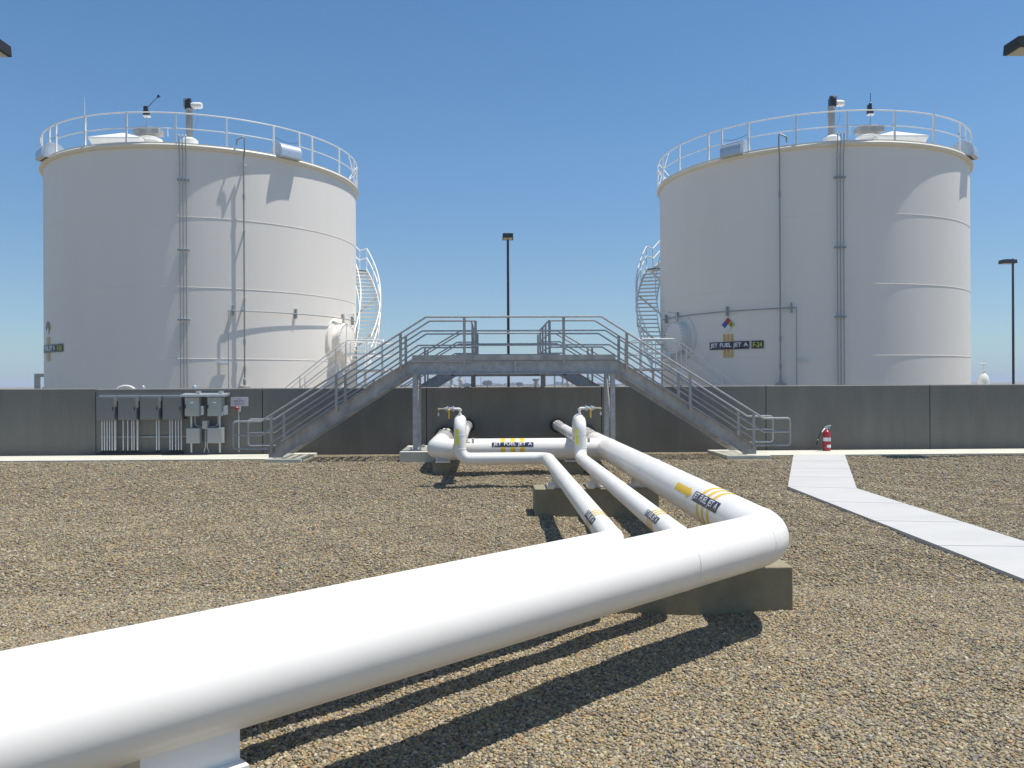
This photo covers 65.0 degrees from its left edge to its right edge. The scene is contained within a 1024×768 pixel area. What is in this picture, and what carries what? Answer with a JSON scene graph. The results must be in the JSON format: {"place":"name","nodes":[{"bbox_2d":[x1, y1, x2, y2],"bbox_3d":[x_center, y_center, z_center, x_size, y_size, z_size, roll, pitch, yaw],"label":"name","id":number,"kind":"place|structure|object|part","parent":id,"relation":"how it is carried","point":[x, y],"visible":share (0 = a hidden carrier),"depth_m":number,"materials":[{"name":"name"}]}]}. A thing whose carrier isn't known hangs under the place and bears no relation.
{"place":"outdoors","nodes":[
{"label":"outdoors","id":0,"kind":"place"},
{"bbox_2d":[0,381,1023,767],"bbox_3d":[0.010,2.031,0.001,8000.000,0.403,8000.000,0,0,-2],"label":"ground","id":1,"kind":"structure","parent":0,"point":[422,489],"depth_m":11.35,"materials":[{"name":"brown gravel"}]},
{"bbox_2d":[0,39,11,56],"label":"lamp post","id":2,"kind":"object","parent":1,"relation":"on","point":[5,50],"visible":1,"depth_m":19.20,"materials":[{"name":"brown metal"}]},
{"bbox_2d":[34,374,43,388],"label":"pump gantry","id":3,"kind":"object","parent":1,"relation":"on","point":[37,381],"visible":0.09,"depth_m":59.04,"materials":[{"name":"grey metal"}]},
{"bbox_2d":[116,385,134,388],"bbox_3d":[-12.326,0.936,25.662,0.840,1.820,0.081,0,0,-2],"label":"hose loop","id":4,"kind":"object","parent":1,"relation":"on","point":[123,386],"visible":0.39,"depth_m":25.63,"materials":[{"name":"white paint"}]},
{"bbox_2d":[97,452,183,454],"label":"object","id":5,"kind":"structure","parent":1,"relation":"on","point":[115,453],"depth_m":20.74,"materials":[{"name":"black metal"}]},
{"bbox_2d":[202,420,209,452],"bbox_3d":[-7.918,1.362,20.824,0.156,0.836,0.202,0,0,-2],"label":"junction box","id":6,"kind":"object","parent":1,"relation":"on","point":[205,424],"visible":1,"depth_m":20.82,"materials":[{"name":"grey metal"}]},
{"bbox_2d":[35,95,380,388],"bbox_3d":[-12.602,-4.505,34.498,13.844,12.894,13.686,0,0,-2],"label":"storage tank","id":7,"kind":"object","parent":1,"relation":"on","point":[188,261],"visible":0.95,"depth_m":28.82,"materials":[{"name":"white metal"}]},
{"bbox_2d":[284,339,394,387],"bbox_3d":[-6.932,0.199,30.803,4.517,3.634,3.427,0,0,-2],"label":"access stair","id":8,"kind":"object","parent":1,"relation":"on","point":[347,370],"visible":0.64,"depth_m":29.21,"materials":[{"name":"grey metal"}]},
{"bbox_2d":[400,445,435,462],"bbox_3d":[-2.216,1.797,19.921,0.920,0.405,1.950,0,0,-2],"label":"concrete footing","id":9,"kind":"object","parent":1,"relation":"on","point":[408,456],"visible":0.42,"depth_m":18.95,"materials":[{"name":"grey concrete"}]},
{"bbox_2d":[232,315,790,457],"bbox_3d":[-0.035,0.077,22.454,13.388,3.429,6.482,0,0,-2],"label":"crossover stair","id":10,"kind":"object","parent":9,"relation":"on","point":[473,364],"visible":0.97,"depth_m":19.37,"materials":[{"name":"metal"}]},
{"bbox_2d":[432,460,449,473],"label":"concrete block","id":11,"kind":"structure","parent":1,"relation":"on","point":[442,468],"depth_m":17.16,"materials":[{"name":"grey concrete"}]},
{"bbox_2d":[457,377,463,386],"bbox_3d":[-1.820,0.672,28.360,0.240,2.240,0.234,0,0,-2],"label":"standpipe","id":12,"kind":"object","parent":1,"relation":"on","point":[460,380],"visible":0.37,"depth_m":28.31,"materials":[{"name":"grey metal"}]},
{"bbox_2d":[482,380,491,386],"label":"tree","id":13,"kind":"object","parent":1,"relation":"on","point":[488,382],"visible":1,"depth_m":398.25,"materials":[{"name":"plant"}]},
{"bbox_2d":[502,233,512,386],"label":"lamp post","id":14,"kind":"object","parent":1,"relation":"on","point":[507,236],"visible":0.66,"depth_m":46.54,"materials":[{"name":"brown metal"}]},
{"bbox_2d":[357,382,660,386],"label":"scrub","id":15,"kind":"object","parent":1,"relation":"on","point":[513,384],"visible":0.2,"depth_m":617.70,"materials":[{"name":"green plant"}]},
{"bbox_2d":[0,384,1023,455],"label":"containment wall","id":16,"kind":"structure","parent":1,"relation":"on","point":[49,422],"depth_m":21.24,"materials":[{"name":"concrete"}]},
{"bbox_2d":[96,397,117,452],"bbox_3d":[-10.427,1.067,20.777,0.533,1.465,0.266,0,0,-2],"label":"electrical cabinet","id":17,"kind":"object","parent":16,"relation":"attached to","point":[106,409],"visible":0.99,"depth_m":20.68,"materials":[{"name":"black metal"}]},
{"bbox_3d":[-10.456,0.630,20.657,0.449,0.560,0.029,0,0,-2],"label":"door","id":18,"kind":"part","parent":17,"relation":"part of","materials":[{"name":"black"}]},
{"bbox_2d":[118,397,139,451],"bbox_3d":[-9.874,1.064,20.792,0.533,1.465,0.266,0,0,-2],"label":"electrical cabinet","id":19,"kind":"object","parent":16,"relation":"attached to","point":[128,408],"visible":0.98,"depth_m":20.69,"materials":[{"name":"black metal"}]},
{"bbox_3d":[-9.902,0.627,20.673,0.449,0.560,0.029,0,0,-2],"label":"door","id":20,"kind":"part","parent":19,"relation":"part of","materials":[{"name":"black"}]},
{"bbox_2d":[99,395,179,400],"bbox_3d":[-9.608,0.453,20.906,2.190,0.325,0.058,0,0,-2],"label":"strut channel","id":21,"kind":"object","parent":16,"relation":"attached to","point":[135,395],"visible":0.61,"depth_m":20.87,"materials":[{"name":"grey metal"}]},
{"bbox_2d":[100,436,185,437],"bbox_3d":[-9.589,1.375,20.917,2.200,0.030,0.038,0,0,-2],"label":"strut channel","id":22,"kind":"object","parent":16,"relation":"attached to","point":[139,436],"visible":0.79,"depth_m":20.90,"materials":[{"name":"grey metal"}]},
{"bbox_2d":[140,397,162,451],"bbox_3d":[-9.309,1.062,20.808,0.539,1.465,0.266,0,0,-2],"label":"electrical cabinet","id":23,"kind":"object","parent":16,"relation":"attached to","point":[151,408],"visible":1,"depth_m":20.70,"materials":[{"name":"black metal"}]},
{"bbox_3d":[-9.338,0.624,20.689,0.455,0.560,0.029,0,0,-2],"label":"door","id":24,"kind":"part","parent":23,"relation":"part of","materials":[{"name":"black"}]},
{"bbox_2d":[162,397,186,451],"bbox_3d":[-8.732,1.059,20.825,0.548,1.465,0.266,0,0,-2],"label":"electrical cabinet","id":25,"kind":"object","parent":16,"relation":"attached to","point":[173,408],"visible":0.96,"depth_m":20.71,"materials":[{"name":"black metal"}]},
{"bbox_3d":[-8.760,0.621,20.705,0.464,0.560,0.029,0,0,-2],"label":"door","id":26,"kind":"part","parent":25,"relation":"part of","materials":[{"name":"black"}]},
{"bbox_2d":[186,428,201,452],"bbox_3d":[-8.227,1.458,20.815,0.347,0.642,0.202,0,0,-2],"label":"junction box","id":27,"kind":"object","parent":16,"relation":"attached to","point":[193,435],"visible":1,"depth_m":20.72,"materials":[{"name":"grey metal"}]},
{"bbox_2d":[180,391,205,427],"bbox_3d":[-8.213,0.659,20.786,0.575,0.960,0.340,0,0,-2],"label":"control box","id":28,"kind":"object","parent":27,"relation":"on","point":[193,405],"visible":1,"depth_m":20.69,"materials":[{"name":"black metal"}]},
{"bbox_2d":[185,398,198,415],"bbox_3d":[-8.237,0.589,20.680,0.352,0.460,0.029,0,0,-2],"label":"door","id":29,"kind":"structure","parent":28,"relation":"in","point":[191,404],"depth_m":20.68,"materials":[{"name":"black metal"}]},
{"bbox_2d":[207,427,224,452],"bbox_3d":[-7.669,1.452,20.831,0.374,0.648,0.202,0,0,-2],"label":"junction box","id":30,"kind":"object","parent":16,"relation":"attached to","point":[215,434],"visible":1,"depth_m":20.73,"materials":[{"name":"grey metal"}]},
{"bbox_2d":[203,391,229,427],"bbox_3d":[-7.635,0.656,20.803,0.575,0.960,0.340,0,0,-2],"label":"control box","id":31,"kind":"object","parent":30,"relation":"on","point":[217,406],"visible":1,"depth_m":20.70,"materials":[{"name":"black metal"}]},
{"bbox_2d":[207,398,221,415],"bbox_3d":[-7.659,0.586,20.696,0.352,0.460,0.029,0,0,-2],"label":"door","id":32,"kind":"structure","parent":31,"relation":"in","point":[214,405],"depth_m":20.70,"materials":[{"name":"black metal"}]},
{"bbox_2d":[235,407,240,451],"bbox_3d":[-7.118,1.181,20.915,0.096,1.185,0.194,0,0,32],"label":"stop button","id":33,"kind":"object","parent":16,"relation":"attached to","point":[238,409],"visible":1,"depth_m":20.95,"materials":[{"name":"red metal"}]},
{"bbox_2d":[231,397,247,405],"bbox_3d":[-7.117,0.464,20.994,0.454,0.233,0.018,0,0,-2],"label":"warning sign","id":34,"kind":"object","parent":16,"relation":"attached to","point":[239,401],"visible":1,"depth_m":20.99,"materials":[{"name":"grey metal"}]},
{"bbox_2d":[265,450,770,462],"bbox_3d":[0.168,1.867,20.024,12.042,0.240,1.780,0,0,-2],"label":"stair landing","id":35,"kind":"object","parent":1,"relation":"on","point":[303,457],"visible":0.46,"depth_m":19.37,"materials":[{"name":"beige concrete"}]},
{"bbox_2d":[532,379,539,386],"bbox_3d":[0.733,0.812,24.431,0.240,1.940,0.234,0,0,-2],"label":"standpipe","id":36,"kind":"object","parent":1,"relation":"on","point":[535,382],"visible":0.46,"depth_m":24.37,"materials":[{"name":"white metal"}]},
{"bbox_2d":[554,376,563,385],"bbox_3d":[1.630,0.675,28.058,0.340,2.200,0.060,0,0,-2],"label":"hatch ladder","id":37,"kind":"object","parent":1,"relation":"on","point":[555,382],"visible":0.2,"depth_m":28.03,"materials":[{"name":"grey metal"}]},
{"bbox_2d":[558,460,582,473],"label":"concrete block","id":38,"kind":"structure","parent":1,"relation":"on","point":[573,467],"depth_m":17.14,"materials":[{"name":"grey concrete"}]},
{"bbox_2d":[533,482,658,517],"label":"concrete block","id":39,"kind":"structure","parent":1,"relation":"on","point":[549,499],"depth_m":13.20,"materials":[{"name":"grey concrete"}]},
{"bbox_2d":[0,406,623,671],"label":"fuel pipe","id":40,"kind":"object","parent":39,"relation":"on","point":[601,525],"visible":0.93,"depth_m":5.54,"materials":[{"name":"white metal"}]},
{"bbox_2d":[624,338,736,385],"bbox_3d":[6.859,0.130,31.193,4.517,3.634,3.427,0,0,-2],"label":"access stair","id":41,"kind":"object","parent":1,"relation":"on","point":[641,369],"visible":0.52,"depth_m":29.51,"materials":[{"name":"grey metal"}]},
{"bbox_2d":[614,559,792,614],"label":"concrete block","id":42,"kind":"structure","parent":1,"relation":"on","point":[768,587],"depth_m":7.70,"materials":[{"name":"grey concrete"}]},
{"bbox_2d":[0,405,686,678],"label":"fuel pipe","id":43,"kind":"object","parent":42,"relation":"on","point":[655,519],"visible":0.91,"depth_m":6.78,"materials":[{"name":"white metal"}]},
{"bbox_2d":[0,425,788,767],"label":"fuel pipe","id":44,"kind":"object","parent":42,"relation":"on","point":[200,701],"visible":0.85,"depth_m":4.10,"materials":[{"name":"white metal"}]},
{"bbox_2d":[635,93,978,385],"bbox_3d":[12.280,-4.632,34.642,13.844,12.900,13.686,0,0,-2],"label":"storage tank","id":45,"kind":"object","parent":1,"relation":"on","point":[831,258],"visible":0.95,"depth_m":28.96,"materials":[{"name":"white metal"}]},
{"bbox_2d":[978,363,989,383],"bbox_3d":[19.996,0.397,34.080,0.439,2.565,0.439,0,0,-42],"label":"relief valve","id":46,"kind":"object","parent":1,"relation":"on","point":[983,378],"visible":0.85,"depth_m":33.95,"materials":[{"name":"white paint"}]},
{"bbox_2d":[998,258,1016,383],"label":"lamp post","id":47,"kind":"object","parent":1,"relation":"on","point":[1012,261],"visible":0.65,"depth_m":55.94,"materials":[{"name":"brown metal"}]},
{"bbox_2d":[1003,35,1023,55],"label":"lamp post","id":48,"kind":"object","parent":1,"relation":"on","point":[1014,47],"visible":1,"depth_m":19.78,"materials":[{"name":"brown metal"}]},
{"bbox_2d":[0,449,1023,461],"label":"sidewalk","id":49,"kind":"structure","parent":0,"point":[263,457],"depth_m":20.12,"materials":[{"name":"beige concrete"}]},
{"bbox_2d":[816,425,830,450],"bbox_3d":[8.132,1.406,20.946,0.400,0.669,0.203,0,0,-28],"label":"fire extinguisher","id":50,"kind":"object","parent":49,"relation":"on","point":[826,440],"visible":1,"depth_m":20.92,"materials":[{"name":"red metal"}]},
{"bbox_2d":[0,0,1023,385],"label":"sky","id":51,"kind":"structure","parent":0,"point":[465,124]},
{"bbox_2d":[788,454,1023,581],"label":"path","id":52,"kind":"structure","parent":0,"point":[827,479],"depth_m":11.91,"materials":[{"name":"concrete"}]}
]}

